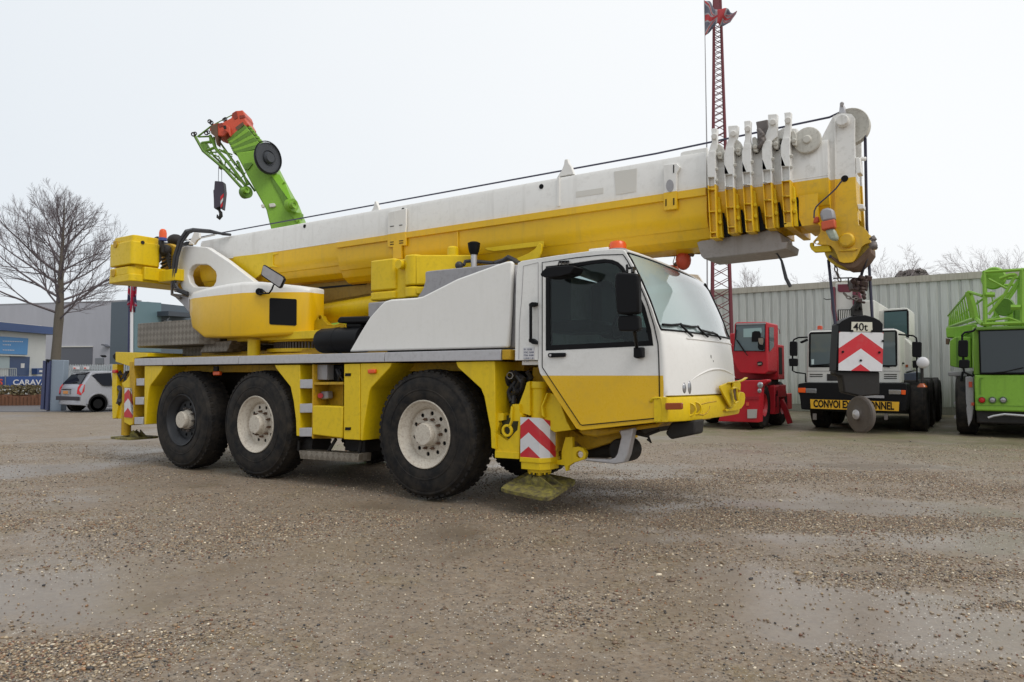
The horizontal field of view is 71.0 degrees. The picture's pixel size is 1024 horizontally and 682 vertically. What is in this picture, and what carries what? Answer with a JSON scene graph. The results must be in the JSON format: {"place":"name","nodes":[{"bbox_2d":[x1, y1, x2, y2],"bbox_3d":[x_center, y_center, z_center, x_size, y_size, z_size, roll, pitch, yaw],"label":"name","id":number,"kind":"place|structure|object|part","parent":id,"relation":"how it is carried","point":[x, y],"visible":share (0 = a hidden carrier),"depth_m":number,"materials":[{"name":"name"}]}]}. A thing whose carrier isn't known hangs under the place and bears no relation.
{"place":"outdoors","nodes":[
{"label":"outdoors","id":0,"kind":"place"},
{"bbox_2d":[0,405,111,411],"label":"road","id":1,"kind":"structure","parent":0,"point":[24,408],"depth_m":29.71,"materials":[{"name":"grey asphalt"}]},
{"bbox_2d":[50,360,68,410],"bbox_3d":[-18.216,1.787,28.922,0.520,2.054,0.350,0,-3,0],"label":"gate post","id":2,"kind":"object","parent":1,"relation":"on","point":[59,372],"visible":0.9,"depth_m":28.77,"materials":[{"name":"grey metal"}]},
{"bbox_2d":[40,359,51,410],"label":"sliding gate","id":3,"kind":"structure","parent":2,"relation":"attached to","point":[46,387],"depth_m":28.66,"materials":[{"name":"blue metal"}]},
{"bbox_2d":[56,371,126,411],"bbox_3d":[-16.016,2.061,29.541,1.905,1.650,4.277,-2,-3,34],"label":"parked car","id":4,"kind":"object","parent":1,"relation":"on","point":[90,390],"visible":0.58,"depth_m":27.96,"materials":[{"name":"silver metal"}]},
{"bbox_3d":[-17.083,1.496,28.102,1.412,0.380,0.295,-2,-3,34],"label":"rear window","id":5,"kind":"part","parent":4,"relation":"part of","materials":[{"name":"black glass"}]},
{"bbox_3d":[-16.083,1.510,28.180,0.176,0.520,0.750,-2,-3,34],"label":"side window","id":6,"kind":"part","parent":4,"relation":"part of","materials":[{"name":"black glass"}]},
{"bbox_2d":[0,301,112,374],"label":"warehouse","id":7,"kind":"structure","parent":0,"point":[85,338],"depth_m":58.78,"materials":[{"name":"grey metal"}]},
{"bbox_2d":[61,347,92,363],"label":"roller door","id":8,"kind":"structure","parent":7,"relation":"in","point":[75,355],"depth_m":58.62,"materials":[{"name":"grey metal"}]},
{"bbox_2d":[95,358,103,363],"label":"side door","id":9,"kind":"structure","parent":7,"relation":"in","point":[97,360],"depth_m":58.08,"materials":[{"name":"grey"}]},
{"bbox_2d":[110,300,190,370],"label":"office building","id":10,"kind":"structure","parent":0,"point":[148,312],"depth_m":50.95,"materials":[{"name":"metal"}]},
{"bbox_2d":[0,411,1023,681],"bbox_3d":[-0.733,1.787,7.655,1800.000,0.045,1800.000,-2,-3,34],"label":"ground","id":11,"kind":"structure","parent":0,"point":[44,431],"depth_m":5.21,"materials":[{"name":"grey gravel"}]},
{"bbox_2d":[0,384,41,405],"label":"hedge bank","id":12,"kind":"structure","parent":11,"relation":"on","point":[16,395],"depth_m":33.92,"materials":[{"name":"brown plant"}]},
{"bbox_2d":[0,321,52,393],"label":"shop building","id":13,"kind":"structure","parent":11,"relation":"on","point":[23,349],"depth_m":41.95,"materials":[{"name":"blue"}]},
{"bbox_2d":[0,356,9,367],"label":"shop window","id":14,"kind":"structure","parent":13,"relation":"in","point":[4,361],"depth_m":40.64,"materials":[{"name":"grey glass"}]},
{"bbox_2d":[0,368,16,375],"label":"rail fence","id":15,"kind":"object","parent":13,"relation":"attached to","point":[8,371],"visible":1,"depth_m":35.54,"materials":[{"name":"metal"}]},
{"bbox_2d":[0,375,41,388],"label":"advertising banner","id":16,"kind":"object","parent":15,"relation":"attached to","point":[19,380],"visible":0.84,"depth_m":35.60,"materials":[{"name":"blue plastic"}]},
{"bbox_2d":[9,357,29,375],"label":"door","id":17,"kind":"structure","parent":13,"relation":"in","point":[22,364],"depth_m":41.86,"materials":[{"name":"blue metal"}]},
{"bbox_2d":[0,178,160,359],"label":"bare tree","id":18,"kind":"object","parent":11,"relation":"on","point":[60,283],"visible":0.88,"depth_m":37.84,"materials":[{"name":"grey plant"}]},
{"bbox_2d":[68,364,129,405],"bbox_3d":[-16.193,2.025,32.941,8.911,1.950,0.300,0,-3,0],"label":"palisade fence","id":19,"kind":"object","parent":11,"relation":"on","point":[79,369],"visible":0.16,"depth_m":32.98,"materials":[{"name":"grey metal"}]},
{"bbox_2d":[127,286,136,351],"bbox_3d":[-17.511,-0.847,33.108,0.471,7.706,0.344,0,-3,0],"label":"flagpole","id":20,"kind":"object","parent":11,"relation":"on","point":[132,299],"visible":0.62,"depth_m":33.08,"materials":[{"name":"grey metal"}]},
{"bbox_2d":[191,110,343,324],"bbox_3d":[-6.332,-2.508,25.347,6.077,10.262,10.500,-2,-3,34],"label":"telescopic crane","id":21,"kind":"object","parent":11,"relation":"on","point":[260,160],"visible":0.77,"depth_m":23.86,"materials":[{"name":"green paint"}]},
{"bbox_2d":[213,181,226,219],"bbox_3d":[-9.863,-4.729,24.252,0.375,1.310,0.250,0,-3,0],"label":"hook block","id":22,"kind":"object","parent":21,"relation":"hanging from","point":[220,193],"depth_m":24.16,"materials":[{"name":"grey metal"}]},
{"bbox_2d":[109,102,877,500],"bbox_3d":[-1.602,-0.138,9.935,12.030,4.055,2.890,-2,-3,34],"label":"mobile crane","id":23,"kind":"object","parent":11,"relation":"on","point":[457,344],"visible":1,"depth_m":8.16,"materials":[{"name":"metal"}]},
{"bbox_2d":[344,364,360,439],"bbox_3d":[-1.959,0.749,8.872,0.289,0.933,0.050,-2,-3,34],"label":"locker door","id":24,"kind":"structure","parent":23,"relation":"in","point":[352,384],"depth_m":8.84,"materials":[{"name":"yellow paint"}]},
{"bbox_2d":[829,275,883,432],"bbox_3d":[3.331,0.117,6.867,0.464,1.521,0.352,0,-3,0],"label":"hook block","id":25,"kind":"object","parent":23,"relation":"hanging from","point":[856,358],"depth_m":6.88,"materials":[{"name":"black metal"}]},
{"bbox_2d":[710,0,733,333],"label":"lattice mast","id":26,"kind":"object","parent":11,"relation":"on","point":[717,4],"visible":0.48,"depth_m":26.43,"materials":[{"name":"metal"}]},
{"bbox_2d":[727,264,759,287],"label":"bare tree","id":27,"kind":"object","parent":11,"relation":"on","point":[745,281],"visible":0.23,"depth_m":49.95,"materials":[{"name":"plant"}]},
{"bbox_2d":[705,322,792,427],"bbox_3d":[6.995,1.006,21.246,2.499,2.856,4.910,-2,-3,34],"label":"compact crane","id":28,"kind":"object","parent":11,"relation":"on","point":[758,355],"visible":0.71,"depth_m":19.30,"materials":[{"name":"red paint"}]},
{"bbox_2d":[785,264,845,283],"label":"bare tree","id":29,"kind":"object","parent":11,"relation":"on","point":[822,278],"visible":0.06,"depth_m":52.89,"materials":[{"name":"plant"}]},
{"bbox_2d":[637,271,1018,414],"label":"industrial hall","id":30,"kind":"structure","parent":11,"relation":"on","point":[930,302],"depth_m":27.21,"materials":[{"name":"metal"}]},
{"bbox_2d":[789,277,941,430],"bbox_3d":[11.271,0.443,21.911,3.189,4.046,10.073,-2,-3,34],"label":"mobile crane","id":31,"kind":"object","parent":11,"relation":"on","point":[916,396],"visible":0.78,"depth_m":18.42,"materials":[{"name":"white paint"}]},
{"bbox_2d":[838,284,850,291],"bbox_3d":[8.947,-1.415,19.303,0.344,0.231,0.100,-2,-3,34],"label":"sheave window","id":32,"kind":"structure","parent":31,"relation":"in","point":[841,287],"depth_m":19.28,"materials":[{"name":"red metal"}]},
{"bbox_2d":[884,309,908,337],"bbox_3d":[10.591,-0.468,19.795,0.611,0.783,0.030,-2,-3,34],"label":"window frame","id":33,"kind":"structure","parent":31,"relation":"in","point":[905,309],"depth_m":19.63,"materials":[{"name":"black plastic"}]},
{"bbox_2d":[867,242,945,277],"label":"bare tree","id":34,"kind":"object","parent":11,"relation":"on","point":[910,273],"visible":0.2,"depth_m":51.34,"materials":[{"name":"brown plant"}]},
{"bbox_2d":[895,268,928,276],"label":"evergreen tree","id":35,"kind":"object","parent":11,"relation":"on","point":[920,272],"visible":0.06,"depth_m":55.62,"materials":[{"name":"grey plant"}]},
{"bbox_2d":[933,245,1023,274],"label":"bare tree","id":36,"kind":"object","parent":11,"relation":"on","point":[950,263],"visible":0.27,"depth_m":50.30,"materials":[{"name":"brown plant"}]},
{"bbox_2d":[946,267,1023,433],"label":"mobile crane","id":37,"kind":"object","parent":11,"relation":"on","point":[989,389],"visible":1,"depth_m":16.63,"materials":[{"name":"green paint"}]},
{"bbox_2d":[956,337,957,365],"bbox_3d":[11.120,0.272,17.953,0.044,0.724,0.030,-2,-3,34],"label":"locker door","id":38,"kind":"structure","parent":37,"relation":"in","point":[957,337],"depth_m":17.94,"materials":[{"name":"green paint"}]},
{"bbox_2d":[967,246,1023,268],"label":"bare tree","id":39,"kind":"object","parent":11,"relation":"on","point":[995,255],"visible":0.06,"depth_m":54.32,"materials":[{"name":"plant"}]},
{"bbox_2d":[0,0,1023,305],"label":"sky","id":40,"kind":"structure","parent":0,"point":[361,102],"materials":[{"name":"white"}]},
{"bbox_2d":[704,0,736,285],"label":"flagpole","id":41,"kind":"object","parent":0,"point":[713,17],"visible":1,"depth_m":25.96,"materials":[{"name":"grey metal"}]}
]}

